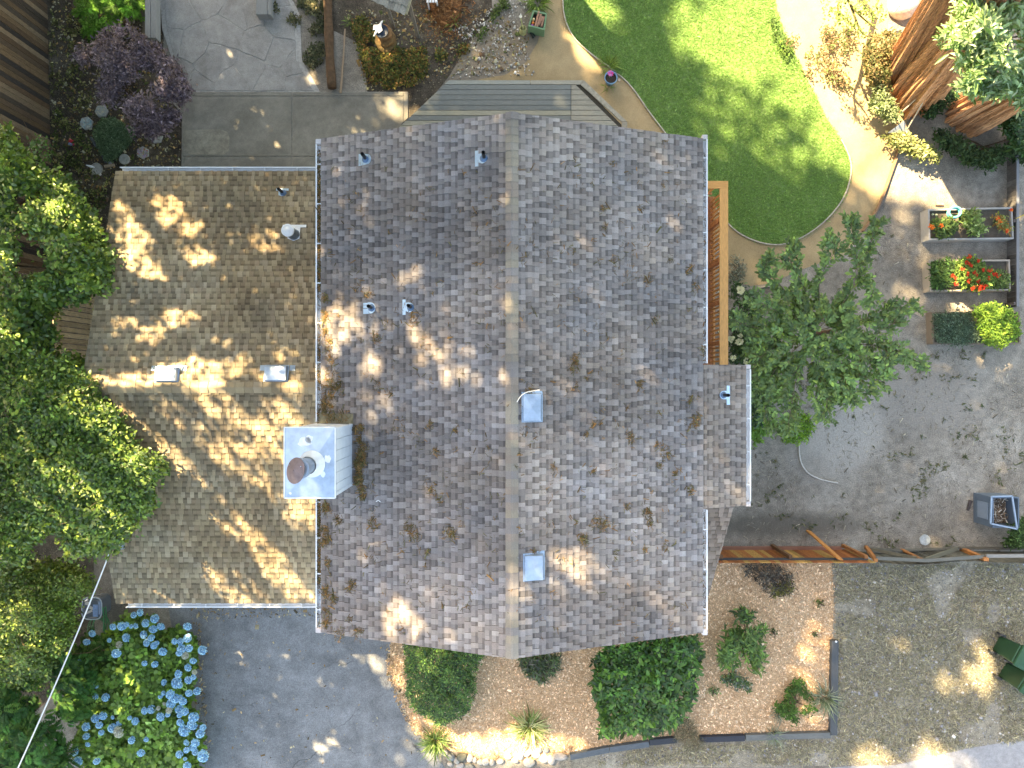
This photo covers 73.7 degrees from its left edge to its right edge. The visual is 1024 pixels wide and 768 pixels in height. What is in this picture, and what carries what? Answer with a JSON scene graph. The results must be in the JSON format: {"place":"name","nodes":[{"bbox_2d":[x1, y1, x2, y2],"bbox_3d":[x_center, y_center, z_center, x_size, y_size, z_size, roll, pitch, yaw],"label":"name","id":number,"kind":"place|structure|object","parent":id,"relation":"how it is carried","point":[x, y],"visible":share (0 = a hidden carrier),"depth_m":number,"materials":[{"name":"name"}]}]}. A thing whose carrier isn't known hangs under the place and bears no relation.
{"place":"outdoors","nodes":[
{"label":"outdoors","id":0,"kind":"place"},
{"bbox_2d":[1,0,181,716],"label":"garden soil","id":1,"kind":"structure","parent":0,"point":[50,547],"depth_m":19.80,"materials":[{"name":"brown soil"}]},
{"bbox_2d":[0,0,50,274],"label":"wooden fence","id":2,"kind":"object","parent":1,"relation":"on","point":[19,62],"visible":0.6,"depth_m":18.84,"materials":[{"name":"brown wood"}]},
{"bbox_2d":[18,127,62,169],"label":"leafy shrub","id":3,"kind":"object","parent":1,"relation":"on","point":[33,143],"visible":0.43,"depth_m":17.87,"materials":[{"name":"green plant"}]},
{"bbox_2d":[0,552,101,693],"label":"leafy shrub","id":4,"kind":"object","parent":1,"relation":"on","point":[33,653],"visible":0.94,"depth_m":17.42,"materials":[{"name":"green plant"}]},
{"bbox_2d":[0,121,125,376],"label":"leafy tree","id":5,"kind":"object","parent":1,"relation":"on","point":[80,258],"visible":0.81,"depth_m":15.79,"materials":[{"name":"green plant"}]},
{"bbox_2d":[47,0,96,113],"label":"ground ivy","id":6,"kind":"object","parent":1,"relation":"on","point":[70,30],"visible":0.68,"depth_m":19.73,"materials":[{"name":"green plant"}]},
{"bbox_2d":[50,107,109,235],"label":"creeping weeds","id":7,"kind":"object","parent":1,"relation":"on","point":[56,138],"visible":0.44,"depth_m":19.73,"materials":[{"name":"green plant"}]},
{"bbox_2d":[0,343,171,575],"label":"leafy tree","id":8,"kind":"object","parent":1,"relation":"on","point":[100,474],"visible":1,"depth_m":15.20,"materials":[{"name":"green plant"}]},
{"bbox_2d":[71,0,144,44],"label":"fern clump","id":9,"kind":"object","parent":1,"relation":"on","point":[132,8],"visible":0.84,"depth_m":19.33,"materials":[{"name":"green plant"}]},
{"bbox_2d":[92,115,136,162],"bbox_3d":[-11.576,-7.115,19.648,1.215,0.382,1.365,37,90,0],"label":"creeping cushion","id":10,"kind":"object","parent":1,"relation":"on","point":[113,139],"visible":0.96,"depth_m":19.61,"materials":[{"name":"green plant"}]},
{"bbox_2d":[69,16,197,142],"bbox_3d":[-10.237,-8.377,18.841,2.546,1.931,3.567,-42,90,0],"label":"japanese maple","id":11,"kind":"object","parent":1,"relation":"on","point":[118,61],"visible":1,"depth_m":18.39,"materials":[{"name":"purple plant"}]},
{"bbox_2d":[142,0,160,42],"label":"timber wall","id":12,"kind":"structure","parent":1,"relation":"on","point":[151,24],"depth_m":19.25,"materials":[{"name":"grey wood"}]},
{"bbox_2d":[161,0,319,91],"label":"patio","id":13,"kind":"structure","parent":0,"point":[227,45],"depth_m":19.77,"materials":[{"name":"grey concrete"}]},
{"bbox_2d":[256,0,273,19],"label":"timber step","id":14,"kind":"object","parent":13,"relation":"on","point":[264,9],"visible":1,"depth_m":19.50,"materials":[{"name":"grey wood"}]},
{"bbox_2d":[168,608,444,767],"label":"driveway","id":15,"kind":"structure","parent":0,"point":[280,725],"depth_m":19.79,"materials":[{"name":"grey concrete"}]},
{"bbox_2d":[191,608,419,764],"bbox_3d":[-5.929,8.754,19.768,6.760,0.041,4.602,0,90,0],"label":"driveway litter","id":16,"kind":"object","parent":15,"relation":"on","point":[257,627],"visible":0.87,"depth_m":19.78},
{"bbox_2d":[332,0,491,117],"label":"shaded soil","id":17,"kind":"structure","parent":0,"point":[420,94],"depth_m":19.80,"materials":[{"name":"brown soil"}]},
{"bbox_2d":[375,24,396,52],"bbox_3d":[-3.645,-9.884,19.565,0.609,0.470,0.614,42,90,0],"label":"tree stump","id":18,"kind":"object","parent":17,"relation":"on","point":[385,40],"visible":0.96,"depth_m":19.50,"materials":[{"name":"brown wood"}]},
{"bbox_2d":[372,0,419,37],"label":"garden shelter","id":19,"kind":"object","parent":17,"relation":"on","point":[403,7],"visible":1,"depth_m":17.75,"materials":[{"name":"grey wood"}]},
{"bbox_2d":[348,13,470,89],"bbox_3d":[-3.156,-9.372,19.709,3.627,0.323,1.983,15,90,0],"label":"ground cover","id":20,"kind":"object","parent":17,"relation":"on","point":[397,61],"visible":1,"depth_m":19.68,"materials":[{"name":"green plant"}]},
{"bbox_2d":[404,0,484,49],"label":"rusty needles","id":21,"kind":"object","parent":17,"relation":"on","point":[446,4],"visible":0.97,"depth_m":19.73,"materials":[{"name":"brown plant"}]},
{"bbox_2d":[431,0,461,27],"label":"needle mound","id":22,"kind":"object","parent":17,"relation":"on","point":[448,13],"visible":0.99,"depth_m":19.66,"materials":[{"name":"brown plant"}]},
{"bbox_2d":[84,111,750,658],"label":"house","id":23,"kind":"structure","parent":0,"point":[202,339],"depth_m":14.06,"materials":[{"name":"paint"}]},
{"bbox_2d":[314,139,705,643],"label":"needle litter","id":24,"kind":"object","parent":23,"relation":"on","point":[358,463],"visible":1,"depth_m":14.11,"materials":[{"name":"brown plant"}]},
{"bbox_3d":[-9.497,3.887,16.490,0.394,0.500,0.331,0,90,0],"label":"service mast","id":25,"kind":"object","parent":23,"relation":"attached to","visible":0},
{"bbox_2d":[17,554,108,767],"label":"service cable","id":26,"kind":"object","parent":25,"relation":"attached to","point":[63,664],"visible":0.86,"depth_m":16.11,"materials":[{"name":"white paint"}]},
{"bbox_2d":[6,0,1023,767],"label":"ground","id":27,"kind":"structure","parent":0,"point":[916,186],"depth_m":19.80,"materials":[{"name":"grey concrete"}]},
{"bbox_2d":[0,649,106,767],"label":"ferny tree","id":28,"kind":"object","parent":27,"relation":"on","point":[21,719],"visible":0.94,"depth_m":17.81,"materials":[{"name":"green plant"}]},
{"bbox_2d":[53,273,94,359],"bbox_3d":[-12.085,-1.853,18.861,0.070,1.877,3.307,0,90,0],"label":"wooden fence","id":29,"kind":"object","parent":27,"relation":"on","point":[87,321],"visible":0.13,"depth_m":18.85,"materials":[{"name":"brown wood"}]},
{"bbox_2d":[68,627,116,696],"bbox_3d":[-11.716,7.781,19.046,1.948,1.538,2.015,0,90,0],"label":"leafy shrub","id":30,"kind":"object","parent":27,"relation":"on","point":[99,645],"visible":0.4,"depth_m":18.79,"materials":[{"name":"green plant"}]},
{"bbox_2d":[81,593,110,619],"bbox_3d":[-11.897,6.356,19.547,0.592,0.506,0.654,0,90,0],"label":"plastic tub","id":31,"kind":"object","parent":27,"relation":"on","point":[99,602],"visible":0.85,"depth_m":19.32,"materials":[{"name":"grey plastic"}]},
{"bbox_2d":[70,609,208,767],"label":"hydrangea bush","id":32,"kind":"object","parent":27,"relation":"on","point":[156,719],"visible":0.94,"depth_m":18.69,"materials":[{"name":"green plant"}]},
{"bbox_2d":[49,0,528,235],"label":"fallen leaves","id":33,"kind":"object","parent":27,"relation":"on","point":[481,54],"visible":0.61,"depth_m":19.78,"materials":[{"name":"brown plant"}]},
{"bbox_2d":[182,92,407,166],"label":"concrete walk","id":34,"kind":"structure","parent":27,"relation":"on","point":[275,129],"depth_m":19.77,"materials":[{"name":"concrete"}]},
{"bbox_2d":[183,129,228,154],"bbox_3d":[-8.851,-7.012,19.761,1.346,0.001,0.738,0,90,0],"label":"cement patch","id":35,"kind":"object","parent":34,"relation":"on","point":[207,142],"visible":1,"depth_m":19.76,"materials":[{"name":"grey concrete"}]},
{"bbox_2d":[273,0,325,69],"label":"edge weeds","id":36,"kind":"object","parent":27,"relation":"on","point":[314,51],"visible":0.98,"depth_m":19.72,"materials":[{"name":"green plant"}]},
{"bbox_2d":[323,0,335,89],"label":"log","id":37,"kind":"object","parent":27,"relation":"on","point":[329,50],"visible":1,"depth_m":19.58,"materials":[{"name":"brown wood"}]},
{"bbox_2d":[473,0,511,41],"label":"planted groundcover","id":38,"kind":"object","parent":27,"relation":"on","point":[499,8],"visible":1,"depth_m":19.73,"materials":[{"name":"green plant"}]},
{"bbox_2d":[452,0,533,78],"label":"pale pebbles","id":39,"kind":"object","parent":27,"relation":"on","point":[493,43],"visible":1,"depth_m":19.78,"materials":[{"name":"gravel"}]},
{"bbox_2d":[400,80,626,127],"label":"deck","id":40,"kind":"structure","parent":27,"relation":"on","point":[573,100],"depth_m":19.46,"materials":[{"name":"grey wood"}]},
{"bbox_2d":[528,10,546,36],"bbox_3d":[0.746,-10.353,19.570,0.482,0.460,0.486,14,90,0],"label":"planter box","id":41,"kind":"object","parent":27,"relation":"on","point":[536,24],"visible":1,"depth_m":19.43,"materials":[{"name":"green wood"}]},
{"bbox_2d":[569,745,609,759],"bbox_3d":[2.239,10.637,19.720,1.147,0.160,0.160,-11,90,0],"label":"edging timber","id":42,"kind":"object","parent":27,"relation":"on","point":[589,752],"visible":1,"depth_m":19.64,"materials":[{"name":"grey wood"}]},
{"bbox_2d":[385,563,837,762],"bbox_3d":[2.891,8.014,19.786,12.883,0.001,5.826,0,90,0],"label":"mulch bed","id":43,"kind":"object","parent":27,"relation":"on","point":[705,665],"visible":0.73,"depth_m":19.79,"materials":[{"name":"brown wood"}]},
{"bbox_2d":[416,723,452,765],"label":"lily grass","id":44,"kind":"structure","parent":43,"relation":"on","point":[429,744],"depth_m":19.57,"materials":[{"name":"green plant"}]},
{"bbox_2d":[401,644,486,728],"bbox_3d":[-1.901,8.322,19.160,2.433,1.327,2.668,0,90,0],"label":"clipped shrub","id":45,"kind":"object","parent":43,"relation":"on","point":[443,664],"visible":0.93,"depth_m":18.80,"materials":[{"name":"green plant"}]},
{"bbox_2d":[502,701,549,760],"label":"lily grass","id":46,"kind":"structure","parent":43,"relation":"on","point":[533,730],"depth_m":19.54,"materials":[{"name":"green plant"}]},
{"bbox_2d":[516,652,563,685],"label":"shrub","id":47,"kind":"object","parent":43,"relation":"on","point":[544,666],"visible":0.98,"depth_m":19.50,"materials":[{"name":"green plant"}]},
{"bbox_2d":[609,739,648,752],"bbox_3d":[3.380,10.450,19.720,1.138,0.160,0.160,-8,90,0],"label":"edging timber","id":48,"kind":"object","parent":43,"relation":"on","point":[625,746],"visible":1,"depth_m":19.64,"materials":[{"name":"grey wood"}]},
{"bbox_2d":[587,633,705,742],"bbox_3d":[3.756,8.359,18.964,3.362,1.725,3.130,0,90,0],"label":"broadleaf shrub","id":49,"kind":"object","parent":43,"relation":"on","point":[674,670],"visible":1,"depth_m":18.56,"materials":[{"name":"green plant"}]},
{"bbox_2d":[672,715,705,751],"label":"dry clump","id":50,"kind":"object","parent":43,"relation":"on","point":[692,738],"visible":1,"depth_m":19.55,"materials":[{"name":"brown plant"}]},
{"bbox_2d":[719,669,752,693],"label":"plant","id":51,"kind":"object","parent":43,"relation":"on","point":[736,682],"visible":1,"depth_m":19.59,"materials":[{"name":"green plant"}]},
{"bbox_2d":[714,604,771,678],"bbox_3d":[6.556,7.224,19.284,1.635,1.071,1.988,8,90,0],"label":"bamboo shrub","id":52,"kind":"object","parent":43,"relation":"on","point":[735,641],"visible":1,"depth_m":19.12,"materials":[{"name":"green plant"}]},
{"bbox_2d":[742,563,798,599],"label":"dry shrub","id":53,"kind":"object","parent":43,"relation":"on","point":[768,578],"visible":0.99,"depth_m":19.53,"materials":[{"name":"brown plant"}]},
{"bbox_2d":[771,677,818,726],"bbox_3d":[8.220,9.146,19.564,1.163,0.503,1.287,39,90,0],"label":"rose shrub","id":54,"kind":"object","parent":43,"relation":"on","point":[781,708],"visible":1,"depth_m":19.50,"materials":[{"name":"green plant"}]},
{"bbox_2d":[803,671,845,724],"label":"silver grass","id":55,"kind":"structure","parent":43,"relation":"on","point":[826,704],"depth_m":19.57,"materials":[{"name":"green plant"}]},
{"bbox_2d":[699,733,744,742],"bbox_3d":[6.066,10.219,19.720,1.272,0.160,0.160,-2,90,0],"label":"edging timber","id":56,"kind":"object","parent":27,"relation":"on","point":[734,737],"visible":0.93,"depth_m":19.64,"materials":[{"name":"grey wood"}]},
{"bbox_2d":[718,280,772,428],"bbox_3d":[6.656,-0.822,19.142,1.542,1.366,4.228,-20,90,0],"label":"rose bush","id":57,"kind":"object","parent":27,"relation":"on","point":[738,340],"visible":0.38,"depth_m":18.89,"materials":[{"name":"green plant"}]},
{"bbox_2d":[751,412,769,449],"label":"lobed plant","id":58,"kind":"object","parent":27,"relation":"on","point":[756,433],"visible":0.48,"depth_m":19.45,"materials":[{"name":"green plant"}]},
{"bbox_2d":[744,730,830,740],"bbox_3d":[7.958,10.146,19.720,2.456,0.160,0.160,-2,90,0],"label":"edging timber","id":59,"kind":"object","parent":27,"relation":"on","point":[814,734],"visible":1,"depth_m":19.64,"materials":[{"name":"grey wood"}]},
{"bbox_2d":[718,544,874,562],"bbox_3d":[7.622,4.720,19.044,4.244,1.512,0.160,0,90,0],"label":"cedar fence","id":60,"kind":"object","parent":27,"relation":"on","point":[773,553],"visible":0.88,"depth_m":19.03,"materials":[{"name":"brown wood"}]},
{"bbox_2d":[778,410,816,446],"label":"lime shrub","id":61,"kind":"object","parent":27,"relation":"on","point":[806,424],"visible":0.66,"depth_m":19.29,"materials":[{"name":"green plant"}]},
{"bbox_2d":[728,209,931,439],"bbox_3d":[7.787,-1.467,18.275,5.180,3.058,4.824,-25,90,0],"label":"spreading tree","id":62,"kind":"object","parent":27,"relation":"on","point":[769,386],"visible":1,"depth_m":17.09,"materials":[{"name":"green plant"}]},
{"bbox_2d":[736,208,1023,547],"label":"straw and twigs","id":63,"kind":"object","parent":27,"relation":"on","point":[903,438],"visible":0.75,"depth_m":19.79,"materials":[{"name":"brown plant"}]},
{"bbox_2d":[751,233,1023,548],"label":"yard weeds","id":64,"kind":"object","parent":27,"relation":"on","point":[922,480],"visible":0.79,"depth_m":19.78,"materials":[{"name":"green plant"}]},
{"bbox_2d":[887,0,918,19],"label":"boulder","id":65,"kind":"object","parent":27,"relation":"on","point":[906,9],"visible":0.86,"depth_m":19.49,"materials":[{"name":"stone"}]},
{"bbox_2d":[880,130,942,165],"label":"understorey shrub","id":66,"kind":"object","parent":27,"relation":"on","point":[908,144],"visible":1,"depth_m":19.40,"materials":[{"name":"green plant"}]},
{"bbox_2d":[886,0,952,83],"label":"redwood tree","id":67,"kind":"object","parent":27,"relation":"on","point":[920,28],"visible":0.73,"depth_m":17.35,"materials":[{"name":"brown plant"}]},
{"bbox_2d":[919,87,962,122],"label":"understorey shrub","id":68,"kind":"object","parent":27,"relation":"on","point":[932,112],"visible":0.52,"depth_m":19.30,"materials":[{"name":"green plant"}]},
{"bbox_2d":[860,545,1023,564],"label":"old fence","id":69,"kind":"object","parent":27,"relation":"on","point":[932,556],"visible":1,"depth_m":18.93,"materials":[{"name":"grey wood"}]},
{"bbox_2d":[889,0,1020,119],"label":"redwood tree","id":70,"kind":"object","parent":27,"relation":"on","point":[924,79],"visible":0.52,"depth_m":18.13,"materials":[{"name":"brown plant"}]},
{"bbox_2d":[922,260,1010,292],"bbox_3d":[13.056,-3.093,19.630,2.338,0.340,0.912,0,90,0],"label":"raised bed","id":71,"kind":"object","parent":27,"relation":"on","point":[1004,264],"visible":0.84,"depth_m":19.55,"materials":[{"name":"grey wood"}]},
{"bbox_2d":[925,256,957,293],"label":"flower plants","id":72,"kind":"object","parent":71,"relation":"in","point":[941,279],"visible":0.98,"depth_m":19.33,"materials":[{"name":"green plant"}]},
{"bbox_2d":[951,254,1002,294],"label":"flower plants","id":73,"kind":"object","parent":71,"relation":"in","point":[971,271],"visible":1,"depth_m":19.18,"materials":[{"name":"multicoloured plant"}]},
{"bbox_2d":[990,266,1013,291],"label":"flower plants","id":74,"kind":"object","parent":71,"relation":"in","point":[1006,281],"visible":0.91,"depth_m":19.36,"materials":[{"name":"green plant"}]},
{"bbox_2d":[920,207,1013,242],"bbox_3d":[13.057,-4.566,19.610,2.446,0.380,0.939,0,90,0],"label":"raised bed","id":75,"kind":"object","parent":27,"relation":"on","point":[993,234],"visible":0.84,"depth_m":19.51,"materials":[{"name":"grey wood"}]},
{"bbox_2d":[928,215,960,240],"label":"vegetable plants","id":76,"kind":"object","parent":75,"relation":"in","point":[946,227],"visible":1,"depth_m":19.27,"materials":[{"name":"green plant"}]},
{"bbox_2d":[959,206,991,236],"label":"vegetable plants","id":77,"kind":"object","parent":75,"relation":"in","point":[973,220],"visible":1,"depth_m":19.27,"materials":[{"name":"green plant"}]},
{"bbox_2d":[990,208,1013,236],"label":"vegetable plants","id":78,"kind":"object","parent":75,"relation":"in","point":[1001,223],"visible":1,"depth_m":19.29,"materials":[{"name":"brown plant"}]},
{"bbox_2d":[926,311,1020,344],"bbox_3d":[13.268,-1.614,19.650,2.542,0.300,0.943,0,90,0],"label":"raised bed","id":79,"kind":"object","parent":27,"relation":"on","point":[929,337],"visible":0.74,"depth_m":19.59,"materials":[{"name":"grey wood"}]},
{"bbox_2d":[929,309,982,351],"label":"lavender","id":80,"kind":"object","parent":79,"relation":"on","point":[943,325],"visible":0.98,"depth_m":19.25,"materials":[{"name":"green plant"}]},
{"bbox_2d":[970,300,1023,350],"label":"lime bush","id":81,"kind":"object","parent":79,"relation":"on","point":[997,325],"visible":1,"depth_m":19.00,"materials":[{"name":"green plant"}]},
{"bbox_2d":[931,0,1023,118],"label":"pale tree","id":82,"kind":"object","parent":27,"relation":"on","point":[972,28],"visible":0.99,"depth_m":14.58,"materials":[{"name":"green plant"}]},
{"bbox_2d":[931,127,1023,175],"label":"understorey shrub","id":83,"kind":"object","parent":27,"relation":"on","point":[972,154],"visible":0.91,"depth_m":19.26,"materials":[{"name":"green plant"}]},
{"bbox_2d":[944,92,1022,137],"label":"redwood tree","id":84,"kind":"object","parent":27,"relation":"on","point":[969,118],"visible":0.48,"depth_m":19.02,"materials":[{"name":"plant"}]},
{"bbox_2d":[973,493,1018,529],"bbox_3d":[13.702,3.572,19.381,0.836,0.838,0.957,0,90,0],"label":"compost bin","id":85,"kind":"object","parent":27,"relation":"on","point":[984,504],"visible":0.96,"depth_m":19.30,"materials":[{"name":"plastic"}]},
{"bbox_2d":[997,111,1023,157],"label":"understorey shrub","id":86,"kind":"object","parent":27,"relation":"on","point":[1013,125],"visible":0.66,"depth_m":18.62,"materials":[{"name":"green plant"}]},
{"bbox_2d":[1004,133,1018,307],"bbox_3d":[14.326,-5.085,19.580,0.120,0.440,5.769,0,90,0],"label":"rail fence","id":87,"kind":"object","parent":27,"relation":"on","point":[1013,190],"visible":0.59,"depth_m":19.50,"materials":[{"name":"grey wood"}]},
{"bbox_2d":[1002,515,1023,550],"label":"corner shrub","id":88,"kind":"object","parent":27,"relation":"on","point":[1015,539],"visible":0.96,"depth_m":19.14,"materials":[{"name":"green plant"}]},
{"bbox_2d":[479,0,906,285],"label":"garden path","id":89,"kind":"structure","parent":0,"point":[559,52],"depth_m":19.79,"materials":[{"name":"stone"}]},
{"bbox_2d":[728,254,747,283],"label":"lavender","id":90,"kind":"object","parent":89,"relation":"on","point":[736,273],"visible":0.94,"depth_m":19.51,"materials":[{"name":"green plant"}]},
{"bbox_2d":[783,22,862,93],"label":"weeds","id":91,"kind":"object","parent":89,"relation":"on","point":[833,64],"visible":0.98,"depth_m":19.63,"materials":[{"name":"yellow plant"}]},
{"bbox_2d":[820,0,886,38],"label":"crooked tree","id":92,"kind":"object","parent":89,"relation":"on","point":[853,10],"visible":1,"depth_m":17.73,"materials":[{"name":"yellow plant"}]},
{"bbox_2d":[861,143,899,231],"bbox_3d":[10.734,-5.659,19.740,0.189,0.120,2.766,22,90,0],"label":"path edging","id":93,"kind":"object","parent":89,"relation":"on","point":[885,186],"visible":0.78,"depth_m":19.68,"materials":[{"name":"stone"}]},
{"bbox_2d":[860,26,901,96],"bbox_3d":[10.512,-9.094,19.321,1.292,0.992,2.113,0,90,0],"label":"understorey shrub","id":94,"kind":"object","parent":89,"relation":"on","point":[879,70],"visible":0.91,"depth_m":19.16,"materials":[{"name":"yellow plant"}]},
{"bbox_2d":[863,76,903,125],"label":"understorey shrub","id":95,"kind":"object","parent":89,"relation":"on","point":[884,107],"visible":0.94,"depth_m":19.22,"materials":[{"name":"green plant"}]},
{"bbox_2d":[562,0,852,244],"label":"lawn","id":96,"kind":"structure","parent":0,"point":[729,100],"depth_m":19.79,"materials":[{"name":"plant"}]},
{"bbox_2d":[562,0,776,244],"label":"lawn edging","id":97,"kind":"object","parent":96,"relation":"on","point":[624,79],"visible":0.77,"depth_m":19.75,"materials":[{"name":"stone"}]},
{"bbox_2d":[766,12,793,63],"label":"weeds","id":98,"kind":"object","parent":96,"relation":"on","point":[780,44],"visible":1,"depth_m":19.66,"materials":[{"name":"green plant"}]},
{"bbox_2d":[560,554,1023,767],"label":"dry lawn","id":99,"kind":"structure","parent":0,"point":[867,606],"depth_m":19.79,"materials":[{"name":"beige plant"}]},
{"bbox_2d":[828,639,838,734],"bbox_3d":[9.280,8.753,19.720,0.200,0.160,2.716,1,90,0],"label":"edging timber","id":100,"kind":"object","parent":99,"relation":"on","point":[833,671],"visible":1,"depth_m":19.64,"materials":[{"name":"grey wood"}]},
{"bbox_2d":[988,631,1023,670],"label":"wheelie bin","id":101,"kind":"object","parent":99,"relation":"on","point":[1010,650],"visible":1,"depth_m":19.15,"materials":[{"name":"plastic"}]},
{"bbox_2d":[993,658,1023,694],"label":"wheelie bin","id":102,"kind":"object","parent":99,"relation":"on","point":[1011,674],"visible":0.81,"depth_m":19.30,"materials":[{"name":"plastic"}]},
{"bbox_2d":[832,741,1023,767],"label":"road","id":103,"kind":"structure","parent":0,"point":[1001,755],"depth_m":19.79,"materials":[{"name":"grey asphalt"}]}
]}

